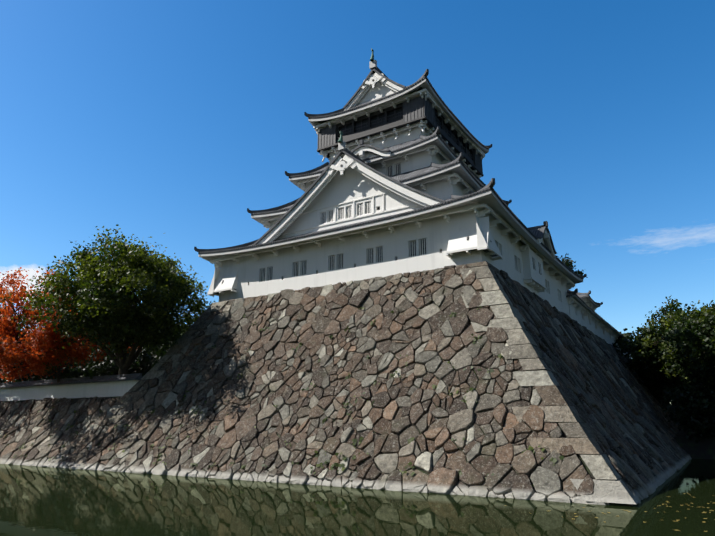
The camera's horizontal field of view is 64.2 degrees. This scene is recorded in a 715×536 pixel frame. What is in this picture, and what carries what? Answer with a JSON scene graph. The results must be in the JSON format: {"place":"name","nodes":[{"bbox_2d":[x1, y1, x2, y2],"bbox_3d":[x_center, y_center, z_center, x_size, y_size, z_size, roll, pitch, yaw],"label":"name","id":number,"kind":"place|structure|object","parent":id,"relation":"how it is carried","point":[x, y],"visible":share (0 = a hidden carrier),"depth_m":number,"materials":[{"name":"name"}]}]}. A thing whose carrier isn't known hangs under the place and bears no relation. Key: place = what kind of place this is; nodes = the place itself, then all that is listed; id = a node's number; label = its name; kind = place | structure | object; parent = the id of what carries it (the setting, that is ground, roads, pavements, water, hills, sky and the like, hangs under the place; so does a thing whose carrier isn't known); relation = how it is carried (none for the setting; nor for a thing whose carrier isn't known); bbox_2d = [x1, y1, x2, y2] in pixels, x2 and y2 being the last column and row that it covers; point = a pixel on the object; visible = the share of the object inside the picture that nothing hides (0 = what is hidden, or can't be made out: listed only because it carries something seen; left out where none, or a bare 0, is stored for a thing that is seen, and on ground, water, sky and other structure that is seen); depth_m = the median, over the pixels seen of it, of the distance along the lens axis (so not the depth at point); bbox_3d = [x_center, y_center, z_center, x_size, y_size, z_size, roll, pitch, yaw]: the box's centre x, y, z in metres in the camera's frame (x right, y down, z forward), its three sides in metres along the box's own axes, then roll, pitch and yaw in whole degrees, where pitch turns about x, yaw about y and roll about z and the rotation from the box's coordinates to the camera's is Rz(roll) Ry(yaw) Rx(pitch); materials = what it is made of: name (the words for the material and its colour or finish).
{"place":"outdoors","nodes":[
{"label":"outdoors","id":0,"kind":"place"},
{"bbox_2d":[0,82,626,400],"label":"tower walls","id":1,"kind":"structure","parent":0,"point":[410,247],"depth_m":62.05,"materials":[{"name":"white paint"}]},
{"bbox_2d":[207,73,620,338],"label":"castle trim","id":2,"kind":"structure","parent":1,"relation":"attached to","point":[419,111],"depth_m":66.11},
{"bbox_2d":[0,459,714,535],"bbox_3d":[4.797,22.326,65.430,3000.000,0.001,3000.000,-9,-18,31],"label":"water","id":3,"kind":"structure","parent":0,"point":[42,501],"depth_m":28.89,"materials":[{"name":"green liquid"}]},
{"bbox_2d":[505,501,714,520],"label":"floating leaves","id":4,"kind":"object","parent":3,"relation":"on","point":[657,512],"visible":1,"depth_m":28.48,"materials":[{"name":"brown plant"}]},
{"bbox_2d":[0,0,714,402],"label":"sky","id":5,"kind":"structure","parent":0,"point":[177,119],"materials":[{"name":"blue"}]},
{"bbox_2d":[673,427,714,459],"bbox_3d":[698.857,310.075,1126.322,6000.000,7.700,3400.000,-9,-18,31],"label":"ground","id":6,"kind":"structure","parent":0,"point":[704,448],"depth_m":73.15,"materials":[{"name":"stone"}]},
{"bbox_2d":[1,367,18,382],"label":"hedge","id":7,"kind":"object","parent":6,"relation":"on","point":[3,380],"visible":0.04,"depth_m":89.96,"materials":[{"name":"green plant"}]},
{"bbox_2d":[0,308,35,382],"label":"red maple tree","id":8,"kind":"object","parent":6,"relation":"on","point":[28,343],"visible":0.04,"depth_m":78.30,"materials":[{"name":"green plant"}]},
{"bbox_2d":[1,363,65,382],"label":"hedge","id":9,"kind":"object","parent":6,"relation":"on","point":[23,379],"visible":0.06,"depth_m":86.70,"materials":[{"name":"green plant"}]},
{"bbox_2d":[7,345,77,381],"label":"hedge","id":10,"kind":"object","parent":6,"relation":"on","point":[34,376],"visible":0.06,"depth_m":83.31,"materials":[{"name":"green plant"}]},
{"bbox_2d":[0,267,139,382],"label":"red maple tree","id":11,"kind":"object","parent":6,"relation":"on","point":[49,356],"visible":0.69,"depth_m":65.79,"materials":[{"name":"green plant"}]},
{"bbox_2d":[60,344,112,377],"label":"hedge","id":12,"kind":"object","parent":6,"relation":"on","point":[74,374],"visible":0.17,"depth_m":81.04,"materials":[{"name":"green plant"}]},
{"bbox_2d":[72,345,152,376],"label":"hedge","id":13,"kind":"object","parent":6,"relation":"on","point":[97,366],"visible":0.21,"depth_m":75.60,"materials":[{"name":"green plant"}]},
{"bbox_2d":[11,224,214,374],"bbox_3d":[-24.564,5.223,64.848,18.053,18.722,22.156,-9,-18,31],"label":"tree","id":14,"kind":"object","parent":6,"relation":"on","point":[118,315],"visible":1,"depth_m":59.95,"materials":[{"name":"green plant"}]},
{"bbox_2d":[90,348,163,378],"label":"hedge","id":15,"kind":"object","parent":6,"relation":"on","point":[148,361],"visible":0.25,"depth_m":71.23,"materials":[{"name":"green plant"}]},
{"bbox_2d":[85,324,188,366],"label":"tree","id":16,"kind":"object","parent":6,"relation":"on","point":[162,346],"visible":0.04,"depth_m":94.15,"materials":[{"name":"green plant"}]},
{"bbox_2d":[111,343,168,370],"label":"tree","id":17,"kind":"object","parent":6,"relation":"on","point":[163,348],"visible":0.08,"depth_m":82.13,"materials":[{"name":"green plant"}]},
{"bbox_2d":[0,261,691,505],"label":"stone base","id":18,"kind":"object","parent":6,"relation":"on","point":[605,429],"visible":0.94,"depth_m":48.10,"materials":[{"name":"grey stone"}]},
{"bbox_2d":[1,306,563,486],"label":"wall weeds","id":19,"kind":"object","parent":18,"relation":"attached to","point":[410,463],"depth_m":45.76,"materials":[{"name":"green plant"}]},
{"bbox_2d":[0,48,629,388],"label":"tower roofs","id":20,"kind":"structure","parent":18,"relation":"on","point":[488,195],"depth_m":64.69,"materials":[{"name":"grey tile"}]},
{"bbox_2d":[557,253,587,287],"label":"pine tree","id":21,"kind":"object","parent":18,"relation":"on","point":[566,262],"visible":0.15,"depth_m":102.07,"materials":[{"name":"green plant"}]},
{"bbox_2d":[614,295,700,385],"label":"tree","id":22,"kind":"object","parent":6,"relation":"on","point":[650,347],"visible":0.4,"depth_m":95.27,"materials":[{"name":"green plant"}]},
{"bbox_2d":[612,328,707,406],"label":"tree","id":23,"kind":"object","parent":6,"relation":"on","point":[653,389],"visible":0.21,"depth_m":102.14,"materials":[{"name":"green plant"}]},
{"bbox_2d":[652,300,714,387],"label":"tree","id":24,"kind":"object","parent":6,"relation":"on","point":[693,334],"visible":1,"depth_m":77.88,"materials":[{"name":"green plant"}]}
]}

